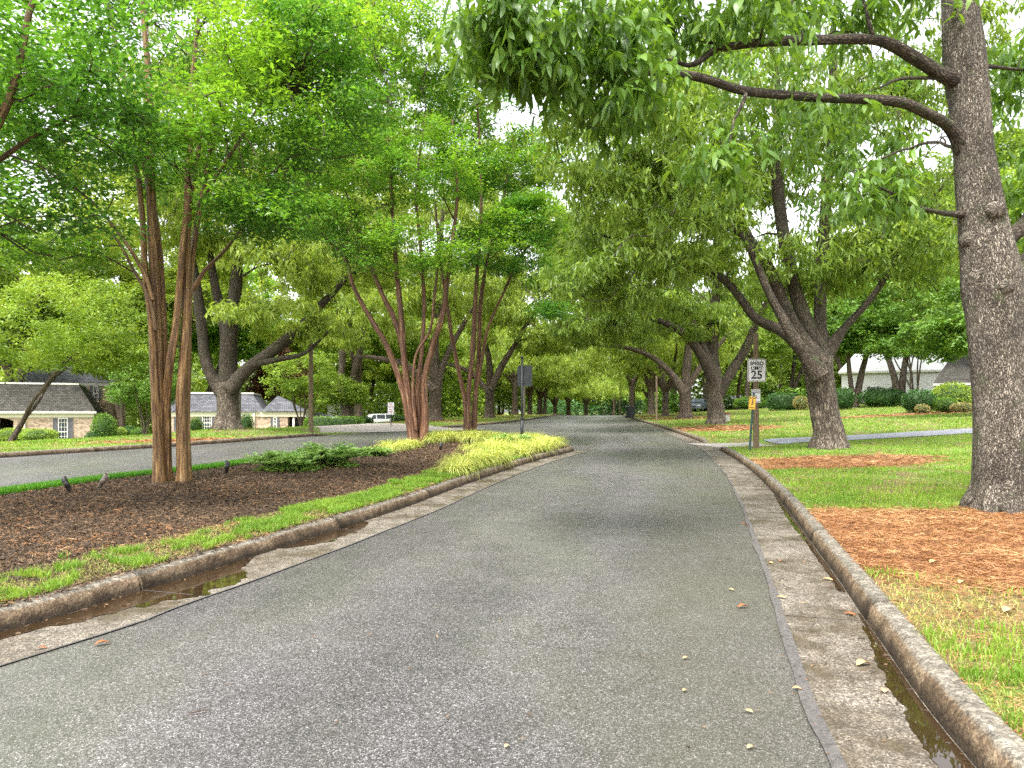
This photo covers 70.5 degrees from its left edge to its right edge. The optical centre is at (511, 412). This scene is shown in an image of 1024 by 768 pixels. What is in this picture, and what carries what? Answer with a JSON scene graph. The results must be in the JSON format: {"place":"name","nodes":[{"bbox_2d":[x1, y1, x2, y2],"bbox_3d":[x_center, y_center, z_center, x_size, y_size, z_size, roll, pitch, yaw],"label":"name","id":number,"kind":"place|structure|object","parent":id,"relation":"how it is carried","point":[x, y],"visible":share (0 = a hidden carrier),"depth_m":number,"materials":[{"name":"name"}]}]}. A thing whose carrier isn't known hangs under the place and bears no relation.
{"place":"outdoors","nodes":[
{"label":"outdoors","id":0,"kind":"place"},
{"bbox_2d":[0,449,328,494],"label":"edging grass","id":1,"kind":"structure","parent":0,"point":[8,489],"depth_m":12.50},
{"bbox_2d":[314,423,483,432],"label":"drive","id":2,"kind":"structure","parent":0,"point":[381,427],"depth_m":41.13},
{"bbox_2d":[0,415,976,767],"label":"road","id":3,"kind":"structure","parent":0,"point":[618,595],"depth_m":4.28,"materials":[{"name":"asphalt"}]},
{"bbox_2d":[0,445,573,631],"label":"kerb median","id":4,"kind":"object","parent":3,"relation":"on","point":[18,614],"visible":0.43,"depth_m":6.36,"materials":[{"name":"concrete"}]},
{"bbox_2d":[0,450,587,665],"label":"concrete gutter","id":5,"kind":"object","parent":3,"relation":"on","point":[26,644],"visible":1,"depth_m":6.51,"materials":[{"name":"concrete"}]},
{"bbox_2d":[0,557,252,638],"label":"puddle","id":6,"kind":"object","parent":5,"relation":"on","point":[205,582],"visible":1,"depth_m":5.54,"materials":[{"name":"liquid"}]},
{"bbox_2d":[0,455,560,651],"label":"gutter litter","id":7,"kind":"object","parent":5,"relation":"on","point":[240,560],"visible":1,"depth_m":6.27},
{"bbox_2d":[0,450,588,665],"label":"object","id":8,"kind":"object","parent":5,"relation":"on","point":[238,585],"visible":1,"depth_m":5.53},
{"bbox_2d":[282,521,368,547],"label":"puddle","id":9,"kind":"object","parent":5,"relation":"on","point":[330,536],"visible":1,"depth_m":8.10,"materials":[{"name":"liquid"}]},
{"bbox_2d":[654,428,847,767],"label":"road seam","id":10,"kind":"object","parent":3,"relation":"on","point":[820,727],"visible":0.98,"depth_m":3.84,"materials":[{"name":"concrete"}]},
{"bbox_2d":[652,427,975,767],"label":"gutter","id":11,"kind":"object","parent":3,"relation":"on","point":[848,703],"visible":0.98,"depth_m":4.31,"materials":[{"name":"concrete"}]},
{"bbox_2d":[775,496,845,591],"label":"puddle","id":12,"kind":"object","parent":11,"relation":"on","point":[797,528],"visible":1,"depth_m":7.36,"materials":[{"name":"liquid"}]},
{"bbox_2d":[707,447,968,767],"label":"gutter litter","id":13,"kind":"object","parent":11,"relation":"on","point":[827,612],"visible":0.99,"depth_m":4.68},
{"bbox_2d":[858,613,974,767],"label":"puddle","id":14,"kind":"object","parent":11,"relation":"on","point":[929,732],"visible":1,"depth_m":3.29,"materials":[{"name":"liquid"}]},
{"bbox_2d":[0,404,1023,738],"bbox_3d":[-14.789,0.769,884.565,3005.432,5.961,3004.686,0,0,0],"label":"lawn","id":15,"kind":"structure","parent":0,"point":[910,474],"depth_m":12.41,"materials":[{"name":"plant"}]},
{"bbox_2d":[0,241,60,368],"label":"yard tree","id":16,"kind":"object","parent":15,"relation":"on","point":[8,284],"visible":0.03,"depth_m":59.20,"materials":[{"name":"green plant"}]},
{"bbox_2d":[18,428,58,440],"bbox_3d":[-31.988,1.609,48.997,2.443,1.162,2.480,0,0,0],"label":"garden shrub","id":17,"kind":"object","parent":15,"relation":"on","point":[37,433],"visible":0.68,"depth_m":48.39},
{"bbox_2d":[0,382,102,438],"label":"brick cottage","id":18,"kind":"structure","parent":15,"relation":"on","point":[67,410],"depth_m":55.83,"materials":[{"name":"brick"}]},
{"bbox_2d":[58,418,67,438],"bbox_3d":[-34.633,1.339,55.904,0.721,1.843,0.110,0,0,-26],"label":"window","id":19,"kind":"structure","parent":18,"relation":"in","point":[62,422],"depth_m":55.92,"materials":[{"name":"white glass"}]},
{"bbox_2d":[0,201,106,424],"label":"yard tree","id":20,"kind":"object","parent":15,"relation":"on","point":[42,311],"visible":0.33,"depth_m":56.61,"materials":[{"name":"plant"}]},
{"bbox_2d":[0,190,119,372],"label":"yard tree","id":21,"kind":"object","parent":15,"relation":"on","point":[74,275],"visible":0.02,"depth_m":72.35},
{"bbox_2d":[13,365,125,427],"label":"brick house","id":22,"kind":"structure","parent":15,"relation":"on","point":[91,383],"depth_m":65.84,"materials":[{"name":"grey"}]},
{"bbox_2d":[0,269,168,441],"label":"yard tree","id":23,"kind":"object","parent":15,"relation":"on","point":[94,344],"visible":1,"depth_m":31.01,"materials":[{"name":"green plant"}]},
{"bbox_2d":[89,412,117,436],"bbox_3d":[-29.270,1.165,51.973,1.837,2.410,1.801,0,0,0],"label":"garden shrub","id":24,"kind":"object","parent":15,"relation":"on","point":[104,425],"visible":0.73,"depth_m":51.59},
{"bbox_2d":[55,287,198,427],"bbox_3d":[-30.683,-3.836,57.932,10.210,12.268,9.128,0,0,-31],"label":"yard tree","id":25,"kind":"object","parent":15,"relation":"on","point":[119,409],"visible":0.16,"depth_m":56.73,"materials":[{"name":"plant"}]},
{"bbox_2d":[95,361,177,434],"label":"yard tree","id":26,"kind":"object","parent":15,"relation":"on","point":[123,388],"visible":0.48,"depth_m":45.49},
{"bbox_2d":[50,169,261,402],"bbox_3d":[-30.267,-9.405,61.929,16.851,23.352,16.598,0,0,-25],"label":"yard tree","id":27,"kind":"object","parent":15,"relation":"on","point":[127,277],"visible":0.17,"depth_m":60.37,"materials":[{"name":"plant"}]},
{"bbox_2d":[120,250,286,391],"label":"yard tree","id":28,"kind":"object","parent":15,"relation":"on","point":[214,340],"visible":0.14,"depth_m":71.28,"materials":[{"name":"green plant"}]},
{"bbox_2d":[27,0,448,429],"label":"roadside oak","id":29,"kind":"object","parent":15,"relation":"on","point":[227,381],"visible":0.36,"depth_m":32.09,"materials":[{"name":"green plant"}]},
{"bbox_2d":[171,392,308,432],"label":"long brick house","id":30,"kind":"structure","parent":15,"relation":"on","point":[278,411],"depth_m":58.20,"materials":[{"name":"grey"}]},
{"bbox_2d":[0,285,536,428],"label":"woods","id":31,"kind":"object","parent":15,"relation":"on","point":[199,383],"visible":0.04,"depth_m":104.19,"materials":[{"name":"green plant"}]},
{"bbox_2d":[243,347,319,401],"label":"yard tree","id":32,"kind":"object","parent":15,"relation":"on","point":[257,388],"visible":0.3,"depth_m":75.05,"materials":[{"name":"plant"}]},
{"bbox_2d":[218,260,345,385],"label":"yard tree","id":33,"kind":"object","parent":15,"relation":"on","point":[296,348],"visible":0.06,"depth_m":86.64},
{"bbox_2d":[0,439,570,606],"bbox_3d":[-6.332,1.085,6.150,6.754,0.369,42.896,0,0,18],"label":"mulch bed","id":34,"kind":"object","parent":15,"relation":"on","point":[247,491],"visible":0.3,"depth_m":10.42,"materials":[{"name":"wood"}]},
{"bbox_2d":[0,0,209,256],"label":"crape myrtle","id":35,"kind":"object","parent":34,"relation":"on","point":[32,128],"visible":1,"depth_m":8.20,"materials":[{"name":"green plant"}]},
{"bbox_2d":[0,0,415,482],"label":"crape myrtle","id":36,"kind":"object","parent":34,"relation":"on","point":[287,80],"visible":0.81,"depth_m":11.62,"materials":[{"name":"green plant"}]},
{"bbox_2d":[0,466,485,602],"bbox_3d":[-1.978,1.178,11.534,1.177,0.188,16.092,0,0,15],"label":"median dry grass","id":37,"kind":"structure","parent":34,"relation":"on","point":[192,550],"depth_m":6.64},
{"bbox_2d":[0,453,528,601],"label":"median grass","id":38,"kind":"structure","parent":34,"relation":"on","point":[387,491],"depth_m":7.71,"materials":[{"name":"plant"}]},
{"bbox_2d":[238,449,332,472],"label":"spreading juniper","id":39,"kind":"object","parent":34,"relation":"on","point":[277,460],"visible":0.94,"depth_m":14.39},
{"bbox_2d":[288,441,372,468],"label":"spreading juniper","id":40,"kind":"object","parent":34,"relation":"on","point":[337,456],"visible":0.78,"depth_m":15.24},
{"bbox_2d":[329,445,398,456],"bbox_3d":[-3.684,1.005,18.043,1.824,0.400,1.182,0,0,0],"label":"shrub","id":41,"kind":"object","parent":34,"relation":"on","point":[376,451],"visible":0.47,"depth_m":17.88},
{"bbox_2d":[245,0,507,441],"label":"crape myrtle","id":42,"kind":"object","parent":34,"relation":"on","point":[414,394],"visible":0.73,"depth_m":23.15,"materials":[{"name":"green plant"}]},
{"bbox_2d":[375,432,458,450],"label":"border grass","id":43,"kind":"structure","parent":34,"relation":"on","point":[405,444],"depth_m":21.96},
{"bbox_2d":[421,427,570,477],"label":"border grass","id":44,"kind":"structure","parent":34,"relation":"on","point":[493,451],"depth_m":20.09,"materials":[{"name":"plant"}]},
{"bbox_2d":[402,46,593,431],"bbox_3d":[-0.465,-5.988,26.325,7.312,14.122,6.605,0,0,0],"label":"crape myrtle","id":45,"kind":"object","parent":34,"relation":"on","point":[521,206],"visible":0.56,"depth_m":25.61,"materials":[{"name":"green plant"}]},
{"bbox_2d":[517,356,531,434],"bbox_3d":[0.443,-0.453,25.200,0.504,3.042,0.140,0,0,0],"label":"median sign","id":46,"kind":"object","parent":34,"relation":"on","point":[524,375],"visible":0.94,"depth_m":25.25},
{"bbox_2d":[0,414,576,457],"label":"grass verge","id":47,"kind":"structure","parent":15,"relation":"on","point":[66,451],"depth_m":24.38,"materials":[{"name":"plant"}]},
{"bbox_2d":[258,352,346,425],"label":"yard tree","id":48,"kind":"object","parent":15,"relation":"on","point":[295,386],"visible":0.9,"depth_m":51.46,"materials":[{"name":"green leaf"},{"name":"bark"}]},
{"bbox_2d":[308,340,313,432],"bbox_3d":[-9.704,-1.300,35.000,0.232,4.826,0.233,0,0,0],"label":"utility pole","id":49,"kind":"object","parent":15,"relation":"on","point":[310,404],"visible":0.72,"depth_m":34.91,"materials":[{"name":"brown wood"}]},
{"bbox_2d":[126,375,498,433],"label":"undergrowth","id":50,"kind":"object","parent":15,"relation":"on","point":[449,411],"visible":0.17,"depth_m":85.05,"materials":[{"name":"green leaf"}]},
{"bbox_2d":[303,415,364,425],"bbox_3d":[-14.237,0.868,57.989,5.058,1.353,2.083,0,0,0],"label":"hedge","id":51,"kind":"object","parent":15,"relation":"on","point":[334,420],"visible":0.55,"depth_m":57.32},
{"bbox_2d":[316,373,369,416],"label":"yard tree","id":52,"kind":"object","parent":15,"relation":"on","point":[355,396],"visible":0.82,"depth_m":59.24,"materials":[{"name":"green plant"}]},
{"bbox_2d":[268,269,429,416],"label":"yard tree","id":53,"kind":"object","parent":15,"relation":"on","point":[374,338],"visible":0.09,"depth_m":76.89,"materials":[{"name":"green plant"}]},
{"bbox_2d":[253,166,446,416],"bbox_3d":[-13.624,-9.979,60.622,16.736,22.570,15.455,0,0,0],"label":"yard tree","id":54,"kind":"object","parent":15,"relation":"on","point":[347,409],"visible":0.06,"depth_m":59.01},
{"bbox_2d":[328,346,402,413],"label":"yard tree","id":55,"kind":"object","parent":15,"relation":"on","point":[380,374],"visible":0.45,"depth_m":90.78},
{"bbox_2d":[347,291,466,369],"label":"yard tree","id":56,"kind":"object","parent":15,"relation":"on","point":[443,344],"visible":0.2,"depth_m":83.03,"materials":[{"name":"green plant"}]},
{"bbox_2d":[282,81,545,420],"bbox_3d":[-6.617,-10.573,49.816,19.252,22.599,13.718,0,0,0],"label":"roadside oak","id":57,"kind":"object","parent":15,"relation":"on","point":[412,301],"visible":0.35,"depth_m":48.47,"materials":[{"name":"plant"}]},
{"bbox_2d":[0,432,971,510],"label":"lawn grass","id":58,"kind":"structure","parent":15,"relation":"on","point":[864,501],"depth_m":12.91,"materials":[{"name":"plant"}]},
{"bbox_2d":[0,401,971,444],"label":"lawn grass","id":59,"kind":"structure","parent":15,"relation":"on","point":[108,438],"depth_m":33.08,"materials":[{"name":"plant"}]},
{"bbox_2d":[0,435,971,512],"bbox_3d":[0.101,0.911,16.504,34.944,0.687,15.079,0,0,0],"label":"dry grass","id":60,"kind":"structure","parent":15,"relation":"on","point":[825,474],"depth_m":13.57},
{"bbox_2d":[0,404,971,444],"bbox_3d":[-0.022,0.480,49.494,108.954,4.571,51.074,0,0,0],"label":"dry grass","id":61,"kind":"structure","parent":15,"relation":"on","point":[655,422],"depth_m":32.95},
{"bbox_2d":[6,428,971,483],"bbox_3d":[-0.549,0.822,20.975,42.416,0.997,18.025,0,0,0],"label":"pine straw","id":62,"kind":"object","parent":15,"relation":"on","point":[854,459],"visible":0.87,"depth_m":16.72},
{"bbox_2d":[411,179,580,417],"bbox_3d":[-0.859,-10.295,64.011,16.754,21.934,14.906,0,0,0],"label":"roadside oak","id":63,"kind":"object","parent":15,"relation":"on","point":[542,345],"visible":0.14,"depth_m":62.57,"materials":[{"name":"plant"}]},
{"bbox_2d":[446,313,579,414],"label":"roadside oak","id":64,"kind":"object","parent":15,"relation":"on","point":[509,374],"visible":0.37,"depth_m":80.60,"materials":[{"name":"plant"}]},
{"bbox_2d":[72,405,971,441],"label":"pine straw","id":65,"kind":"object","parent":15,"relation":"on","point":[766,428],"visible":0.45,"depth_m":38.16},
{"bbox_2d":[467,334,593,414],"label":"roadside oak","id":66,"kind":"object","parent":15,"relation":"on","point":[554,377],"visible":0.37,"depth_m":91.90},
{"bbox_2d":[497,355,593,414],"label":"roadside oak","id":67,"kind":"object","parent":15,"relation":"on","point":[540,393],"visible":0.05,"depth_m":101.51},
{"bbox_2d":[533,372,603,413],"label":"roadside oak","id":68,"kind":"object","parent":15,"relation":"on","point":[554,396],"visible":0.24,"depth_m":123.75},
{"bbox_2d":[534,364,613,414],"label":"roadside oak","id":69,"kind":"object","parent":15,"relation":"on","point":[568,400],"visible":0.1,"depth_m":131.50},
{"bbox_2d":[526,396,645,415],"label":"undergrowth","id":70,"kind":"object","parent":15,"relation":"on","point":[606,408],"visible":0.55,"depth_m":152.80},
{"bbox_2d":[560,371,637,415],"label":"roadside oak","id":71,"kind":"object","parent":15,"relation":"on","point":[615,392],"visible":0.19,"depth_m":137.21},
{"bbox_2d":[520,360,678,415],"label":"background trees","id":72,"kind":"object","parent":15,"relation":"on","point":[640,395],"visible":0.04,"depth_m":178.17,"materials":[{"name":"green plant"}]},
{"bbox_2d":[566,333,676,413],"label":"roadside oak","id":73,"kind":"object","parent":15,"relation":"on","point":[632,383],"visible":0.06,"depth_m":91.60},
{"bbox_2d":[604,364,660,413],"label":"roadside oak","id":74,"kind":"object","parent":15,"relation":"on","point":[640,385],"visible":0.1,"depth_m":108.82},
{"bbox_2d":[565,332,728,413],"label":"roadside oak","id":75,"kind":"object","parent":15,"relation":"on","point":[650,384],"visible":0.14,"depth_m":75.66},
{"bbox_2d":[541,136,775,418],"bbox_3d":[11.156,-10.214,55.626,18.619,21.739,17.480,0,0,0],"label":"roadside oak","id":76,"kind":"object","parent":15,"relation":"on","point":[684,385],"visible":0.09,"depth_m":54.88,"materials":[{"name":"green plant"}]},
{"bbox_2d":[567,301,752,415],"bbox_3d":[13.223,-5.041,66.052,16.683,11.162,12.112,0,0,31],"label":"roadside oak","id":77,"kind":"object","parent":15,"relation":"on","point":[629,360],"visible":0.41,"depth_m":64.14,"materials":[{"name":"plant"}]},
{"bbox_2d":[532,40,817,424],"bbox_3d":[8.140,-9.252,39.237,19.313,20.141,11.505,0,0,-30],"label":"roadside oak","id":78,"kind":"object","parent":15,"relation":"on","point":[700,337],"visible":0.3,"depth_m":37.54,"materials":[{"name":"green plant"}]},
{"bbox_2d":[424,0,1023,513],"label":"sawtooth oak","id":79,"kind":"object","parent":15,"relation":"on","point":[522,50],"visible":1,"depth_m":8.50,"materials":[{"name":"green plant"}]},
{"bbox_2d":[693,442,772,446],"bbox_3d":[7.584,1.104,24.638,2.529,0.117,3.468,0,0,0],"label":"drive apron","id":80,"kind":"object","parent":15,"relation":"on","point":[725,444],"visible":0.55,"depth_m":25.48,"materials":[{"name":"concrete"}]},
{"bbox_2d":[640,383,841,413],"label":"undergrowth","id":81,"kind":"object","parent":15,"relation":"on","point":[802,393],"visible":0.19,"depth_m":91.16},
{"bbox_2d":[733,396,765,408],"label":"hedge","id":82,"kind":"object","parent":15,"relation":"on","point":[741,402],"visible":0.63,"depth_m":77.47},
{"bbox_2d":[720,326,782,408],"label":"yard tree","id":83,"kind":"object","parent":15,"relation":"on","point":[770,359],"visible":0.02,"depth_m":87.56,"materials":[{"name":"plant"}]},
{"bbox_2d":[748,393,755,450],"bbox_3d":[6.782,0.288,20.539,0.230,1.688,0.186,0,0,0],"label":"leaning yellow sign","id":84,"kind":"object","parent":15,"relation":"on","point":[752,403],"visible":1,"depth_m":20.57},
{"bbox_2d":[753,333,758,447],"bbox_3d":[7.234,-0.592,21.499,0.180,3.511,0.184,0,0,0],"label":"sign pole","id":85,"kind":"object","parent":15,"relation":"on","point":[755,387],"visible":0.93,"depth_m":21.43,"materials":[{"name":"brown wood"}]},
{"bbox_2d":[747,359,765,381],"bbox_3d":[7.218,-1.246,21.381,0.546,0.671,0.012,0,0,0],"label":"speed limit sign","id":86,"kind":"object","parent":85,"relation":"attached to","point":[756,370],"visible":1,"depth_m":21.38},
{"bbox_2d":[719,300,793,397],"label":"yard tree","id":87,"kind":"object","parent":15,"relation":"on","point":[770,345],"visible":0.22,"depth_m":78.31,"materials":[{"name":"plant"}]},
{"bbox_2d":[521,0,1023,449],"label":"roadside oak","id":88,"kind":"object","parent":15,"relation":"on","point":[798,328],"visible":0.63,"depth_m":18.77,"materials":[{"name":"green plant"}]},
{"bbox_2d":[765,392,798,409],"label":"hedge","id":89,"kind":"object","parent":15,"relation":"on","point":[776,401],"visible":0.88,"depth_m":65.20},
{"bbox_2d":[741,262,836,392],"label":"yard tree","id":90,"kind":"object","parent":15,"relation":"on","point":[793,385],"visible":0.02,"depth_m":96.26,"materials":[{"name":"green plant"}]},
{"bbox_2d":[680,295,955,406],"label":"woods","id":91,"kind":"object","parent":15,"relation":"on","point":[773,378],"visible":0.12,"depth_m":105.37,"materials":[{"name":"green plant"}]},
{"bbox_2d":[624,414,1023,767],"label":"kerb","id":92,"kind":"object","parent":15,"relation":"on","point":[980,734],"visible":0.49,"depth_m":3.79,"materials":[{"name":"concrete"}]},
{"bbox_2d":[836,386,855,408],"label":"garden shrub","id":93,"kind":"object","parent":15,"relation":"on","point":[845,398],"visible":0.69,"depth_m":57.47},
{"bbox_2d":[801,251,914,379],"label":"yard tree","id":94,"kind":"object","parent":15,"relation":"on","point":[837,359],"visible":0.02,"depth_m":87.90,"materials":[{"name":"plant"}]},
{"bbox_2d":[810,273,914,407],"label":"yard tree","id":95,"kind":"object","parent":15,"relation":"on","point":[876,307],"visible":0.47,"depth_m":60.53,"materials":[{"name":"plant"}]},
{"bbox_2d":[856,387,905,406],"bbox_3d":[30.674,-1.293,60.013,4.283,1.696,2.674,0,0,0],"label":"hedge","id":96,"kind":"object","parent":15,"relation":"on","point":[889,397],"visible":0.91,"depth_m":59.37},
{"bbox_2d":[812,156,952,402],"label":"yard tree","id":97,"kind":"object","parent":15,"relation":"on","point":[899,384],"visible":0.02,"depth_m":72.21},
{"bbox_2d":[838,353,946,402],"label":"white house","id":98,"kind":"structure","parent":15,"relation":"on","point":[877,374],"depth_m":78.66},
{"bbox_2d":[780,470,1023,737],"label":"stray straw","id":99,"kind":"object","parent":15,"relation":"on","point":[955,669],"visible":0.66,"depth_m":4.52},
{"bbox_2d":[856,297,965,391],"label":"yard tree","id":100,"kind":"object","parent":15,"relation":"on","point":[907,309],"visible":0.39,"depth_m":57.84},
{"bbox_2d":[802,483,1023,641],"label":"pine straw","id":101,"kind":"object","parent":15,"relation":"on","point":[1012,575],"visible":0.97,"depth_m":6.75,"materials":[{"name":"plant"}]},
{"bbox_2d":[809,508,1023,742],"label":"dry grass","id":102,"kind":"structure","parent":15,"relation":"on","point":[954,654],"depth_m":4.38,"materials":[{"name":"plant"}]},
{"bbox_2d":[900,388,938,412],"bbox_3d":[24.647,-0.707,43.990,2.173,1.549,2.209,0,0,0],"label":"garden shrub","id":103,"kind":"object","parent":15,"relation":"on","point":[912,399],"visible":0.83,"depth_m":43.55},
{"bbox_2d":[886,263,968,366],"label":"yard tree","id":104,"kind":"object","parent":15,"relation":"on","point":[947,320],"visible":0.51,"depth_m":35.89,"materials":[{"name":"plant"}]},
{"bbox_2d":[864,563,1023,739],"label":"lawn grass","id":105,"kind":"structure","parent":15,"relation":"on","point":[1018,671],"depth_m":3.73,"materials":[{"name":"plant"}]},
{"bbox_2d":[932,396,959,411],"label":"garden shrub","id":106,"kind":"object","parent":15,"relation":"on","point":[942,404],"visible":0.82,"depth_m":42.72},
{"bbox_2d":[875,126,1023,294],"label":"yard tree","id":107,"kind":"object","parent":15,"relation":"on","point":[1005,144],"visible":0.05,"depth_m":60.46,"materials":[{"name":"plant"}]},
{"bbox_2d":[931,381,971,403],"bbox_3d":[27.915,-1.018,46.041,2.859,2.057,2.750,0,0,0],"label":"garden shrub","id":108,"kind":"object","parent":15,"relation":"on","point":[960,392],"visible":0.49,"depth_m":45.28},
{"bbox_2d":[933,352,971,396],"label":"brick house","id":109,"kind":"structure","parent":15,"relation":"on","point":[959,371],"depth_m":63.39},
{"bbox_2d":[949,402,971,411],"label":"garden shrub","id":110,"kind":"object","parent":15,"relation":"on","point":[963,407],"visible":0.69,"depth_m":41.70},
{"bbox_2d":[898,149,1023,308],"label":"yard tree","id":111,"kind":"object","parent":15,"relation":"on","point":[1015,180],"visible":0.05,"depth_m":49.76,"materials":[{"name":"green plant"}]},
{"bbox_2d":[0,0,1023,434],"label":"sky","id":112,"kind":"structure","parent":0,"point":[527,119],"materials":[{"name":"white"}]},
{"bbox_2d":[765,428,971,443],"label":"side drive","id":113,"kind":"structure","parent":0,"point":[872,436],"depth_m":25.24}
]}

